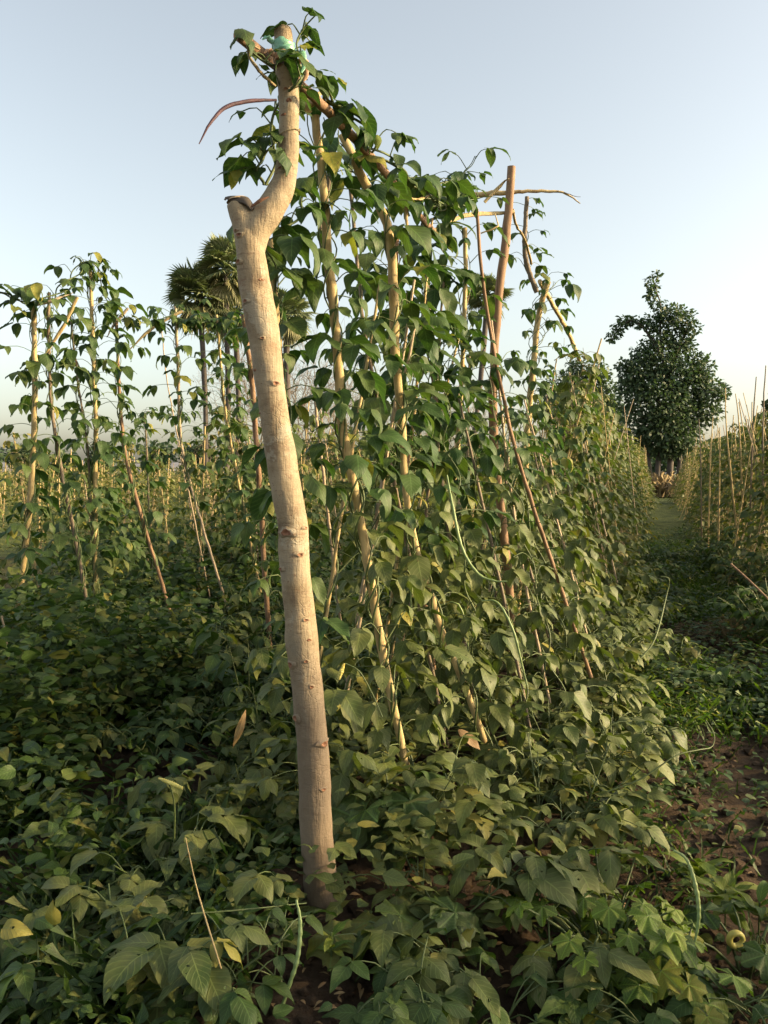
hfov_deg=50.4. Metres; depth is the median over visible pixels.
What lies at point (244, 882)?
bean plant
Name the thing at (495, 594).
stake
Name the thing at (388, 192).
bean vine
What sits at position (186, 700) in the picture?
bean plant
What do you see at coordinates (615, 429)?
bean vine
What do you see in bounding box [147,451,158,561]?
stake
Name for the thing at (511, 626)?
bean pod
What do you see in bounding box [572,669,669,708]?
bean plant
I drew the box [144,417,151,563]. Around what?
stake
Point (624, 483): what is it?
bean vine
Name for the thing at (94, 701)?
bean plant
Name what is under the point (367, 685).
stalk
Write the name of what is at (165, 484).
bean vine
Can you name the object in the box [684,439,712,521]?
bean vine
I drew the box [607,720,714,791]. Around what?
tendril
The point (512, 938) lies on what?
soil clods
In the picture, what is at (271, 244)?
stake
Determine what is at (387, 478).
bean vine
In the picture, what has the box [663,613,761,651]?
plant
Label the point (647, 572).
bean plant
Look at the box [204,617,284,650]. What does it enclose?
bean plant
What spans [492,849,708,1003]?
squash plant
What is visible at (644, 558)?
bean plant
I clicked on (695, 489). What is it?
bean vine
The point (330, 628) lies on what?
bean plant
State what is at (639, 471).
bean vine
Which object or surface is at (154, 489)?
bean vine
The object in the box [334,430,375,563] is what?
bean vine
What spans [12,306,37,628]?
stake
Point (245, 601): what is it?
bean plant
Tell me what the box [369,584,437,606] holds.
bean plant
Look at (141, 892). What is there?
bean plant
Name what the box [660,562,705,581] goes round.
bean plant
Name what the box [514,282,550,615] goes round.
stake
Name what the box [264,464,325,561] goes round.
bean vine
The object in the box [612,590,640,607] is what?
bean plant
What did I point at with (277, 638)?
bean plant
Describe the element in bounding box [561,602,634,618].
bean plant
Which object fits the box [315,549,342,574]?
bean plant
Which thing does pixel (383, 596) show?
bean plant
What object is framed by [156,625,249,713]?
bean plant
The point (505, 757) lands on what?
bean plant
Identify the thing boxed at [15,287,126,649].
bean vine
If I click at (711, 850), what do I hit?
grass
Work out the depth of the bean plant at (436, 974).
2.10 m
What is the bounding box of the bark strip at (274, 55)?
[264,48,308,80]
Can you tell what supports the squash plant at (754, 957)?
on the ground at (664, 522)
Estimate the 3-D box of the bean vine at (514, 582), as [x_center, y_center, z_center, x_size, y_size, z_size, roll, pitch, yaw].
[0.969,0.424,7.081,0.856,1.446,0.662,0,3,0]
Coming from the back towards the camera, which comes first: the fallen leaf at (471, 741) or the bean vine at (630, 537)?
the bean vine at (630, 537)
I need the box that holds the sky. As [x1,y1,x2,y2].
[0,0,767,463]
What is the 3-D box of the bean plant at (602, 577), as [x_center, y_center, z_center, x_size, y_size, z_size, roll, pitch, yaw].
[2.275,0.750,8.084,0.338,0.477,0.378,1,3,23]
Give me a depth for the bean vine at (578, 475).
7.90 m
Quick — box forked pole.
[224,24,336,920]
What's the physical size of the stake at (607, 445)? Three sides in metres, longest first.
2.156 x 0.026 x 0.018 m
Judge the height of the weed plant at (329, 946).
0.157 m
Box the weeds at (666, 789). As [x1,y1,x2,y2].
[546,652,767,986]
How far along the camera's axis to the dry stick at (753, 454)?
10.77 m
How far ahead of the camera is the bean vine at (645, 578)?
7.69 m
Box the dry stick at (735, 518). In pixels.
[725,388,739,547]
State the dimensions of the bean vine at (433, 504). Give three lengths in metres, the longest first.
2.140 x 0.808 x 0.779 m
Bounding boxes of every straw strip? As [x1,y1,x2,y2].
[38,292,72,305]
[45,296,78,353]
[107,308,128,336]
[127,310,182,351]
[404,206,408,224]
[434,210,514,229]
[484,179,507,202]
[512,209,531,264]
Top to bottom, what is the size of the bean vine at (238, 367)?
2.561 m
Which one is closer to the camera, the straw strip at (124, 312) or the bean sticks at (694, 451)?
the straw strip at (124, 312)
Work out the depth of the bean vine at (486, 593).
5.38 m
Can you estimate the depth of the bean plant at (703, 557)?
11.52 m
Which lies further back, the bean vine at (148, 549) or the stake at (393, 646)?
the bean vine at (148, 549)
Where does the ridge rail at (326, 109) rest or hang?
attached to the stake at (396, 564)
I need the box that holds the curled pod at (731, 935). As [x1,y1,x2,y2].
[726,930,744,948]
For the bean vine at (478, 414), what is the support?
on the ground at (664, 522)
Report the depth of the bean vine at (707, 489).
15.96 m
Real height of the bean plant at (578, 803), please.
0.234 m
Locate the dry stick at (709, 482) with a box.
[707,417,712,558]
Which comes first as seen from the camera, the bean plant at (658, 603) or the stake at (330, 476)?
the bean plant at (658, 603)
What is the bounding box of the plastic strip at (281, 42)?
[262,35,306,72]
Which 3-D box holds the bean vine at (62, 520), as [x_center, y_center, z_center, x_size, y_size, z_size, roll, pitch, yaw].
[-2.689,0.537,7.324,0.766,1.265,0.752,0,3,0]
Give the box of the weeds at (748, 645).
[608,523,767,727]
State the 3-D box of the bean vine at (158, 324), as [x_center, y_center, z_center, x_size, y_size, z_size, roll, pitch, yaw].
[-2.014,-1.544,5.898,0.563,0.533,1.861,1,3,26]
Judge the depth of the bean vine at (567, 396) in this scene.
7.58 m
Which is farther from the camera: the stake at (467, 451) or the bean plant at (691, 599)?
the bean plant at (691, 599)
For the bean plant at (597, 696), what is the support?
on the ground at (664, 522)
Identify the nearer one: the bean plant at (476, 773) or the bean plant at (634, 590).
the bean plant at (476, 773)
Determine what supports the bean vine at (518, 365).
on the ground at (664, 522)
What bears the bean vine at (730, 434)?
on the ground at (664, 522)
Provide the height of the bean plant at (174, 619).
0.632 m
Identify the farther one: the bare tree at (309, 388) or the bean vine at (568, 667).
the bare tree at (309, 388)
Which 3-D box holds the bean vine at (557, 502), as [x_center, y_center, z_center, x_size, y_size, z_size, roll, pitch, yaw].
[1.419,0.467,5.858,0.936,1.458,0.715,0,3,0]
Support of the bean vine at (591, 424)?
on the ground at (664, 522)
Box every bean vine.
[0,252,183,333]
[0,282,72,633]
[3,433,71,588]
[5,503,91,614]
[11,449,63,583]
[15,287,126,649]
[42,258,132,654]
[42,316,130,633]
[52,506,134,607]
[56,501,123,589]
[64,457,105,574]
[69,462,92,561]
[72,508,156,599]
[82,317,176,569]
[97,518,160,598]
[99,513,150,582]
[99,522,157,591]
[108,439,160,571]
[109,443,145,539]
[110,407,200,455]
[127,505,186,604]
[128,412,169,567]
[142,304,213,512]
[142,458,169,564]
[143,448,187,565]
[161,406,237,607]
[167,463,201,546]
[168,312,241,337]
[168,512,224,605]
[172,442,215,545]
[187,298,279,610]
[201,287,411,833]
[201,420,261,595]
[203,474,220,549]
[203,502,277,577]
[204,482,237,560]
[205,463,269,580]
[209,473,232,546]
[212,132,303,189]
[212,414,275,578]
[222,243,379,850]
[222,317,287,650]
[226,176,340,298]
[229,6,335,197]
[230,28,315,94]
[235,468,276,577]
[249,424,303,555]
[251,290,450,794]
[252,106,476,804]
[258,485,312,572]
[259,346,445,777]
[259,443,276,571]
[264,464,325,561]
[278,64,508,228]
[297,413,328,561]
[298,454,329,571]
[304,460,314,508]
[305,130,556,807]
[306,423,355,570]
[311,434,342,559]
[320,425,367,564]
[330,430,376,563]
[331,170,499,762]
[332,262,469,747]
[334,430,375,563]
[336,304,490,699]
[340,429,395,566]
[345,227,488,763]
[356,287,468,708]
[366,362,498,698]
[370,179,540,733]
[374,423,416,550]
[376,439,510,655]
[388,147,510,222]
[394,463,524,669]
[404,386,556,795]
[411,448,444,535]
[424,222,515,710]
[435,446,545,636]
[438,411,538,668]
[439,391,594,784]
[450,426,577,700]
[458,442,475,509]
[468,357,618,735]
[470,407,544,652]
[472,350,651,739]
[474,349,641,770]
[481,418,539,632]
[485,279,581,649]
[486,457,554,622]
[487,484,540,629]
[487,487,603,709]
[490,436,559,624]
[493,196,573,290]
[493,474,618,690]
[494,350,607,606]
[497,392,565,613]
[502,402,594,599]
[517,409,647,688]
[521,364,563,611]
[524,402,580,600]
[524,456,623,659]
[528,476,641,668]
[530,452,620,630]
[531,414,595,548]
[534,386,609,566]
[536,423,629,616]
[536,470,642,638]
[537,399,635,607]
[543,409,595,580]
[548,342,660,629]
[548,398,630,557]
[550,406,620,573]
[551,379,643,575]
[554,387,651,588]
[556,466,628,611]
[557,413,603,567]
[563,398,616,568]
[563,414,637,579]
[564,382,614,568]
[564,383,657,626]
[566,372,645,602]
[593,414,647,565]
[596,413,619,551]
[596,415,648,565]
[597,412,613,472]
[600,419,643,562]
[601,447,643,555]
[603,424,649,557]
[603,446,647,544]
[605,443,641,555]
[611,424,620,443]
[612,423,647,545]
[613,422,631,468]
[614,443,654,543]
[615,442,642,531]
[616,424,657,539]
[620,432,631,470]
[620,433,637,475]
[620,451,651,533]
[622,449,647,532]
[623,441,652,521]
[626,453,650,527]
[626,455,653,524]
[630,447,653,518]
[630,449,657,519]
[632,461,649,519]
[682,451,716,531]
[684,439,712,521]
[684,453,715,522]
[686,423,748,537]
[686,437,722,522]
[686,449,713,519]
[687,447,709,518]
[689,431,732,542]
[689,466,706,517]
[691,438,723,534]
[692,463,723,533]
[695,447,742,539]
[697,428,758,546]
[697,451,724,535]
[698,438,710,486]
[699,435,765,572]
[705,448,715,495]
[709,450,752,538]
[710,440,767,593]
[712,438,721,510]
[714,424,765,555]
[716,469,767,599]
[717,440,756,524]
[720,458,767,556]
[723,456,767,583]
[725,432,741,521]
[731,439,755,523]
[737,425,757,520]
[742,500,767,593]
[742,513,767,603]
[750,412,767,510]
[757,409,767,451]
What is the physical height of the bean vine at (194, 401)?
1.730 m
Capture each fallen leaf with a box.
[0,918,32,939]
[45,900,60,924]
[233,710,245,746]
[373,135,381,149]
[458,729,479,749]
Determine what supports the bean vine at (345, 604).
on the ground at (664, 522)
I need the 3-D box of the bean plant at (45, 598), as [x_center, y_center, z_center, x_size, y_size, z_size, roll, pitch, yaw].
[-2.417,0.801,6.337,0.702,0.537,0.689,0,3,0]
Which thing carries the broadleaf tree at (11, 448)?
on the ground at (664, 522)
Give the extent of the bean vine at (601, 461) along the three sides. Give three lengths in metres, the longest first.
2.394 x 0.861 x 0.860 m
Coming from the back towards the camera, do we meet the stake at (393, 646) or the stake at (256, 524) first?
the stake at (256, 524)
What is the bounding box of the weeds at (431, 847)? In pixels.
[179,592,607,975]
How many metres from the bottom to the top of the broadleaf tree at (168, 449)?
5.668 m
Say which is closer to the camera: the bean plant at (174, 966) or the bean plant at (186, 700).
the bean plant at (174, 966)
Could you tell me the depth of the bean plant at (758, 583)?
8.33 m
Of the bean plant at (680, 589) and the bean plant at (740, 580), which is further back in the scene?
the bean plant at (680, 589)
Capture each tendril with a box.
[246,44,275,86]
[278,128,299,141]
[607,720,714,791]
[640,576,669,658]
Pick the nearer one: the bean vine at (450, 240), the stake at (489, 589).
the bean vine at (450, 240)
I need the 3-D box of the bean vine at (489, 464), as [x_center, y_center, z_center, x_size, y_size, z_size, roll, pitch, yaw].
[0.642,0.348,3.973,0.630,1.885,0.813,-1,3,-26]
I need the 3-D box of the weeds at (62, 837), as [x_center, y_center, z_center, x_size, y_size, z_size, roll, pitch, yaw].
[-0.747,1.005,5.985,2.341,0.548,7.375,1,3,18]
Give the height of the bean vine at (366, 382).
2.705 m
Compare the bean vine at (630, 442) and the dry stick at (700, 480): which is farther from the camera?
the bean vine at (630, 442)
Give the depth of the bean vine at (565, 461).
5.72 m
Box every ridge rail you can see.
[233,28,449,249]
[475,189,579,203]
[538,279,580,361]
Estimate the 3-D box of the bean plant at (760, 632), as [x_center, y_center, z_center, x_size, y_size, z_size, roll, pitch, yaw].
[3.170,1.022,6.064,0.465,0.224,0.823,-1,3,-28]
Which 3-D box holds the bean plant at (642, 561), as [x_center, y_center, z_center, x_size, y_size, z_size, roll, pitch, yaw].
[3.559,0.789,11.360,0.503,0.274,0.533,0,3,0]
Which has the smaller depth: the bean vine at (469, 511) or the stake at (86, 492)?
the bean vine at (469, 511)
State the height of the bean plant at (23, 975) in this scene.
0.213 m
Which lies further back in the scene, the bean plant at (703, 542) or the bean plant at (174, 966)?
the bean plant at (703, 542)
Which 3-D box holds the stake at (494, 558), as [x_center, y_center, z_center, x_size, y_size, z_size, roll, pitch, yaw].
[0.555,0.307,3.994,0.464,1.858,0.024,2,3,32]
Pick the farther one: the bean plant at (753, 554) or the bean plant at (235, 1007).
the bean plant at (753, 554)
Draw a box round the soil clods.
[0,600,767,1023]
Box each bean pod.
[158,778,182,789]
[199,98,276,143]
[281,900,302,1003]
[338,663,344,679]
[446,475,506,582]
[481,599,527,686]
[673,849,700,941]
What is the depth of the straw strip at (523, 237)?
5.58 m
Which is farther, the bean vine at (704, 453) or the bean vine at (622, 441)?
the bean vine at (704, 453)
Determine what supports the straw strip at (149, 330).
attached to the stake at (191, 488)
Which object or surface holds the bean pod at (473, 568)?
hanging from the bean vine at (388, 192)
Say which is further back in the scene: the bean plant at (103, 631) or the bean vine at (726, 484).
the bean vine at (726, 484)
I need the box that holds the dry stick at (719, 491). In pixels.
[717,427,719,542]
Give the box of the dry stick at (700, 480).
[699,423,701,540]
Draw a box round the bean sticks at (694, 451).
[0,402,762,546]
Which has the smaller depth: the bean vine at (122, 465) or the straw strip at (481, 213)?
the straw strip at (481, 213)
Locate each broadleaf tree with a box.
[0,441,74,471]
[0,450,5,464]
[54,441,119,470]
[138,437,219,471]
[222,442,311,472]
[300,439,374,472]
[533,357,631,432]
[604,269,731,479]
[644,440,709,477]
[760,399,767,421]
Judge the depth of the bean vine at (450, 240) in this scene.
4.24 m
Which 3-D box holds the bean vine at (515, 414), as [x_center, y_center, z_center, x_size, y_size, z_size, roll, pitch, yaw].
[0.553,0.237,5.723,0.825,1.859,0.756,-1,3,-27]
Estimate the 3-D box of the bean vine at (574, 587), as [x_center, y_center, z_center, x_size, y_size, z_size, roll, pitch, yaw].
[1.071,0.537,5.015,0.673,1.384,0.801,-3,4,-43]
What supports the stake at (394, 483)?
on the ground at (664, 522)
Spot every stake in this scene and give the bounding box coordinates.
[0,616,11,674]
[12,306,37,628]
[12,432,38,587]
[33,457,56,580]
[47,292,91,630]
[70,317,97,600]
[82,460,90,535]
[89,269,97,611]
[115,319,170,612]
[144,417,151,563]
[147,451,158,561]
[157,461,168,544]
[161,332,212,612]
[174,306,228,607]
[177,444,193,527]
[184,457,201,546]
[196,426,205,604]
[216,315,261,602]
[241,315,272,649]
[248,437,258,572]
[268,238,283,376]
[298,284,378,789]
[300,454,304,504]
[301,402,308,483]
[311,114,409,769]
[314,401,341,635]
[320,410,342,569]
[338,330,414,730]
[339,134,496,771]
[339,279,415,730]
[349,191,449,752]
[370,218,432,724]
[388,281,444,710]
[389,288,470,661]
[395,239,444,747]
[422,202,474,697]
[448,356,469,600]
[452,227,467,524]
[456,386,533,742]
[476,210,604,710]
[488,165,516,676]
[488,435,509,591]
[490,320,552,709]
[494,421,533,598]
[504,477,563,690]
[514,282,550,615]
[522,196,538,292]
[523,399,587,632]
[526,338,601,611]
[534,452,567,601]
[538,395,547,468]
[543,359,556,455]
[550,457,592,623]
[569,372,620,594]
[581,438,612,601]
[583,444,606,566]
[585,413,614,549]
[593,399,633,526]
[601,387,620,562]
[624,407,639,553]
[728,406,757,585]
[739,399,759,469]
[746,405,765,493]
[748,491,767,571]
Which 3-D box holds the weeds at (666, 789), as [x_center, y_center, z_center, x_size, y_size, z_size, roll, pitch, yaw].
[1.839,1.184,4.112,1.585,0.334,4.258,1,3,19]
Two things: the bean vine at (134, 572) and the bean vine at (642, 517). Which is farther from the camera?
the bean vine at (642, 517)
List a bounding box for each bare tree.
[187,331,356,466]
[188,317,388,500]
[310,389,454,461]
[388,379,522,448]
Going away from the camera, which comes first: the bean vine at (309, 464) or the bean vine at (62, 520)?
the bean vine at (62, 520)
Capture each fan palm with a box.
[162,257,236,503]
[193,232,241,499]
[204,298,242,460]
[278,288,318,405]
[467,272,514,457]
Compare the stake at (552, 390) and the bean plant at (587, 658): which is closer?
the bean plant at (587, 658)
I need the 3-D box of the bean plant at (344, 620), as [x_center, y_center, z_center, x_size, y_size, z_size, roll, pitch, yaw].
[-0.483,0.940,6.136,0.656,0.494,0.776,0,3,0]
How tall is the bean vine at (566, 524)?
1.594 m
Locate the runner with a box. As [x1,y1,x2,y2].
[191,902,306,914]
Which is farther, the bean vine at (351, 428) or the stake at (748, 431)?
the bean vine at (351, 428)
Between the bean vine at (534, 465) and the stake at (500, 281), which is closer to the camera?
the stake at (500, 281)
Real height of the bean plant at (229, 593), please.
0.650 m
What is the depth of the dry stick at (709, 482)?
12.98 m
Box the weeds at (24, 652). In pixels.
[0,513,461,792]
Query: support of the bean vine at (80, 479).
on the ground at (664, 522)
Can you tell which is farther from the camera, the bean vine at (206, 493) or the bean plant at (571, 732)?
the bean vine at (206, 493)
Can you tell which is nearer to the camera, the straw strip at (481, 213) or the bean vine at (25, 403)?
the straw strip at (481, 213)
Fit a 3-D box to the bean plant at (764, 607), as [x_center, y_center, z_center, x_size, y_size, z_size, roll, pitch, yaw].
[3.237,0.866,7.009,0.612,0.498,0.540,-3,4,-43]
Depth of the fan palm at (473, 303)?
35.53 m
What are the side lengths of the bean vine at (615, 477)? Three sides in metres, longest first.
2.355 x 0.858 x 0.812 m
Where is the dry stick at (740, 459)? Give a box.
[735,394,744,541]
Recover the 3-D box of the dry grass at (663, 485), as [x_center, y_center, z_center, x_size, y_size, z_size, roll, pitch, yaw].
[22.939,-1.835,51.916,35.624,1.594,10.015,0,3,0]
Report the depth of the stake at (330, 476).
10.27 m
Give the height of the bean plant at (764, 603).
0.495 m
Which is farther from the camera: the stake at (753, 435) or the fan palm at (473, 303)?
the fan palm at (473, 303)
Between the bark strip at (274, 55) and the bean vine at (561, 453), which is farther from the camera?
the bean vine at (561, 453)
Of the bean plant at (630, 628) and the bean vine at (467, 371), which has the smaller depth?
the bean vine at (467, 371)
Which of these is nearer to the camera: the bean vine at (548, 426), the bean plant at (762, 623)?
the bean plant at (762, 623)
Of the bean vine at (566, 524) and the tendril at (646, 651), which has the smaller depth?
the tendril at (646, 651)
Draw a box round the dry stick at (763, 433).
[762,365,765,549]
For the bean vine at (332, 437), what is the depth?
10.14 m
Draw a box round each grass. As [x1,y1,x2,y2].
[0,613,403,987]
[0,633,492,1023]
[486,471,690,496]
[552,667,767,1020]
[565,537,767,758]
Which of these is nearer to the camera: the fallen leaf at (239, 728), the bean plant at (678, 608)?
the fallen leaf at (239, 728)
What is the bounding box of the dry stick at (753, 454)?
[747,419,767,544]
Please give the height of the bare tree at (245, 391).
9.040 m
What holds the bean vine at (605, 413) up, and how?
on the ground at (664, 522)
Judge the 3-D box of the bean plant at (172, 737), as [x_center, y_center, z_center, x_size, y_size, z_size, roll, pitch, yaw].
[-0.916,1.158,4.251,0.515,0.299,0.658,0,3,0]
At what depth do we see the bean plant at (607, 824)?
2.94 m
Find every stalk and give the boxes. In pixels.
[169,785,175,843]
[319,151,330,302]
[345,663,382,716]
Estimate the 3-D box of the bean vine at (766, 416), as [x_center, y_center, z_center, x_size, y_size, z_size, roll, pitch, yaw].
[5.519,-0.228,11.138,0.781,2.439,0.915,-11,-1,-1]
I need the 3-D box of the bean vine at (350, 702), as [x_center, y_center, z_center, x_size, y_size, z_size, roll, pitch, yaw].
[-0.296,0.158,3.016,0.562,2.272,0.532,0,3,0]
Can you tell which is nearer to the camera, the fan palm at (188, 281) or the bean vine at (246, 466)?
the bean vine at (246, 466)
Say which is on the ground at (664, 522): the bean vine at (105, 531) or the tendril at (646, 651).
the bean vine at (105, 531)
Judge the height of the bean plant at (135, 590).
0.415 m
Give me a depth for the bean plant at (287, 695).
4.73 m
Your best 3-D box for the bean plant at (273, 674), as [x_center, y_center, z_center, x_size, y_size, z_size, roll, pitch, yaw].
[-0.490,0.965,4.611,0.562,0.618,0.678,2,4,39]
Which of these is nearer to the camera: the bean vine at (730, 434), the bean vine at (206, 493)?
the bean vine at (206, 493)
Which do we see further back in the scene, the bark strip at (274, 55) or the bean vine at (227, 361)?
the bean vine at (227, 361)
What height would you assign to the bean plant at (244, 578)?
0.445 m
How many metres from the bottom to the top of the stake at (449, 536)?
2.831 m
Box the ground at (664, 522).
[0,474,767,1023]
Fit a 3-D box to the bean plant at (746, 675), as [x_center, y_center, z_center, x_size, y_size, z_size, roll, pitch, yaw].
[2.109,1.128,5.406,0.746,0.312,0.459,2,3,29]
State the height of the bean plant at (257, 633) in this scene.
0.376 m
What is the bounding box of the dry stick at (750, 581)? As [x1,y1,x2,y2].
[730,563,767,599]
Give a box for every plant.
[0,610,106,662]
[0,657,125,733]
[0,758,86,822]
[0,889,112,971]
[0,919,139,1023]
[0,940,107,1023]
[3,957,69,1022]
[9,816,101,867]
[32,580,104,634]
[35,661,140,715]
[36,687,194,759]
[37,651,136,693]
[39,876,202,954]
[54,802,266,916]
[70,642,139,666]
[72,568,168,590]
[76,602,121,633]
[78,718,247,778]
[90,581,197,611]
[90,603,191,677]
[95,595,200,634]
[98,899,275,1023]
[103,567,185,603]
[107,626,190,662]
[109,777,273,870]
[113,582,170,602]
[121,905,236,995]
[123,575,216,609]
[123,756,277,817]
[125,559,174,596]
[148,688,232,742]
[149,692,247,760]
[154,659,221,690]
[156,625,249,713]
[161,648,242,676]
[168,584,273,633]
[174,689,282,719]
[179,624,249,661]
[181,942,303,1023]
[182,900,336,1023]
[189,623,290,735]
[193,582,283,634]
[194,611,255,691]
[194,684,289,733]
[196,561,261,584]
[197,580,274,605]
[197,712,282,793]
[200,569,259,598]
[201,653,268,695]
[201,685,327,765]
[203,862,292,935]
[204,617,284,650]
[212,591,263,622]
[215,764,298,826]
[220,626,346,690]
[222,598,263,619]
[225,580,282,629]
[225,608,335,698]
[229,632,277,648]
[231,615,321,661]
[232,890,304,992]
[250,594,334,616]
[256,587,284,644]
[266,650,378,713]
[275,715,378,772]
[277,591,358,631]
[282,612,353,637]
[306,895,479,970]
[309,548,344,570]
[313,586,357,643]
[314,919,352,974]
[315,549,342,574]
[320,575,384,611]
[322,566,367,617]
[322,986,476,1023]
[323,566,380,597]
[323,590,388,622]
[324,627,394,687]
[326,636,392,687]
[327,928,447,1023]
[328,685,442,760]
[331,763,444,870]
[342,828,438,935]
[352,914,500,1023]
[366,732,489,860]
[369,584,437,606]
[381,592,438,609]
[383,844,553,947]
[397,758,534,851]
[419,656,438,694]
[449,834,668,913]
[461,946,590,1023]
[471,739,598,802]
[474,745,565,828]
[479,728,594,827]
[479,975,621,1023]
[482,791,670,858]
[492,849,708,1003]
[501,698,605,737]
[509,693,605,770]
[511,878,660,1017]
[538,983,648,1023]
[541,731,667,797]
[542,733,675,845]
[546,624,608,677]
[553,620,641,630]
[558,784,632,843]
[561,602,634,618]
[561,646,615,678]
[561,686,687,766]
[561,962,727,1023]
[564,629,649,660]
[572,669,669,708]
[573,579,632,604]
[577,666,654,716]
[578,626,675,685]
[581,917,767,1023]
[585,610,647,622]
[585,643,625,689]
[591,623,651,643]
[591,713,693,775]
[592,603,662,633]
[595,620,674,670]
[596,561,642,593]
[596,578,658,625]
[597,567,655,585]
[598,564,626,585]
[600,576,642,595]
[601,702,666,737]
[605,605,637,616]
[610,596,684,618]
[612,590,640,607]
[612,618,682,661]
[614,975,765,1023]
[616,563,666,575]
[623,557,654,565]
[623,562,664,595]
[623,593,688,604]
[624,559,659,567]
[625,565,670,593]
[629,542,665,559]
[634,549,670,562]
[637,547,668,560]
[638,556,680,577]
[639,899,767,984]
[640,595,686,608]
[642,663,733,705]
[643,546,680,558]
[643,580,693,600]
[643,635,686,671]
[644,568,666,589]
[644,603,686,621]
[645,636,709,665]
[645,663,765,700]
[646,596,698,610]
[647,626,683,647]
[649,552,689,561]
[657,566,677,581]
[657,851,733,889]
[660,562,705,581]
[661,821,676,838]
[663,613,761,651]
[665,946,767,1023]
[666,560,709,573]
[670,548,692,563]
[680,539,696,556]
[685,808,710,825]
[685,869,757,938]
[686,540,731,576]
[686,980,767,1023]
[692,532,729,556]
[694,535,712,559]
[699,537,738,579]
[706,555,738,572]
[707,585,759,637]
[709,580,759,602]
[710,542,733,559]
[716,540,745,561]
[719,561,766,580]
[719,880,767,943]
[723,524,753,550]
[725,588,767,605]
[733,585,767,641]
[734,562,766,596]
[735,542,767,588]
[735,578,767,632]
[746,565,767,593]
[751,629,767,642]
[753,580,767,595]
[754,600,767,619]
[758,553,767,582]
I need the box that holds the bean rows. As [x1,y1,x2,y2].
[0,442,708,554]
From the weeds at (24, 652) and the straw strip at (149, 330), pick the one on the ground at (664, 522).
the weeds at (24, 652)
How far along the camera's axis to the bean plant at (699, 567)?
11.52 m
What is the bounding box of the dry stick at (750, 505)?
[747,377,756,563]
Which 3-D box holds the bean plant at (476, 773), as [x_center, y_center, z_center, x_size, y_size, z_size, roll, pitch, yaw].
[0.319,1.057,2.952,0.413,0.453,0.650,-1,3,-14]
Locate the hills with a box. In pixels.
[0,461,676,473]
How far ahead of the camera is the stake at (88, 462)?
5.91 m
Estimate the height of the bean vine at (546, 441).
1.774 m
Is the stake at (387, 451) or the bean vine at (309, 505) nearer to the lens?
the stake at (387, 451)
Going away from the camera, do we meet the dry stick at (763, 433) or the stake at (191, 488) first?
the stake at (191, 488)
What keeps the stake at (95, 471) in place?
on the ground at (664, 522)
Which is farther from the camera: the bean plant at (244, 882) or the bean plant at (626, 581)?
the bean plant at (626, 581)
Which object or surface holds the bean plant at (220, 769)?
on the ground at (664, 522)
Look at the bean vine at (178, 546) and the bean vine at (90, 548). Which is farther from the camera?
the bean vine at (178, 546)
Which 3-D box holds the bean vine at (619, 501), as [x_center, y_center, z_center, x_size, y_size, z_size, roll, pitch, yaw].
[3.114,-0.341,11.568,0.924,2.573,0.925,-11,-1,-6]
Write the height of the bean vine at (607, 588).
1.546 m
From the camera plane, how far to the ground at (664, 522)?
3.34 m
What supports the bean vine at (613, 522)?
on the ground at (664, 522)
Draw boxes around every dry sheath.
[304,91,321,115]
[412,194,432,199]
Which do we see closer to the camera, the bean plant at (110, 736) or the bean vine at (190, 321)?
the bean plant at (110, 736)
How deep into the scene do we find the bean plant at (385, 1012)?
1.94 m
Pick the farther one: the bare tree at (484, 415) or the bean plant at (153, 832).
the bare tree at (484, 415)
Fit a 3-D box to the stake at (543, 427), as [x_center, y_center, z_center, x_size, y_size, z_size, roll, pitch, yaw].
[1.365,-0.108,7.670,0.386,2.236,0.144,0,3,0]
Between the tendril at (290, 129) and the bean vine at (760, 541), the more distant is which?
the bean vine at (760, 541)
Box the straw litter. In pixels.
[19,651,767,1023]
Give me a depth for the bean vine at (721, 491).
14.38 m
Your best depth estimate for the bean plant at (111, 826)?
3.03 m
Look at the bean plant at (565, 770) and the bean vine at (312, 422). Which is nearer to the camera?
the bean plant at (565, 770)
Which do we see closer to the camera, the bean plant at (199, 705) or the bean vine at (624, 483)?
the bean plant at (199, 705)
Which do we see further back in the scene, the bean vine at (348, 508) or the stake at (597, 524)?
the bean vine at (348, 508)
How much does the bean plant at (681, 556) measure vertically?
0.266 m
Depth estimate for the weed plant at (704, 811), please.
3.51 m
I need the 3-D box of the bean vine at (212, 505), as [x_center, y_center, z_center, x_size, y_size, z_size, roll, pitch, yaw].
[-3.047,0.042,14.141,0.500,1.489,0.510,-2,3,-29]
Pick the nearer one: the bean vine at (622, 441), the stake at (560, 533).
the stake at (560, 533)
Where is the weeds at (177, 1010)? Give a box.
[6,796,752,1023]
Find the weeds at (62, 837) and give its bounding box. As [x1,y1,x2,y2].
[0,586,446,929]
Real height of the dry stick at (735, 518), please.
2.624 m
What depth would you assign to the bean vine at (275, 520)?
8.56 m
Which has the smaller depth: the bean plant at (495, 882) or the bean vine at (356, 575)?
the bean plant at (495, 882)
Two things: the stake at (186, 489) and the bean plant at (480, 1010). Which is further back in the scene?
the stake at (186, 489)
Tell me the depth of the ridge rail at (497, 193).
4.71 m
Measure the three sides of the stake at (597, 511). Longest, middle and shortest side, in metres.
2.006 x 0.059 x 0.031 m
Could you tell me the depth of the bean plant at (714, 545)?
11.45 m
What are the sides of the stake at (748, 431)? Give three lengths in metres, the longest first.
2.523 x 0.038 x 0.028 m
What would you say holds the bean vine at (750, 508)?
on the ground at (664, 522)
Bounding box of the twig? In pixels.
[481,213,498,233]

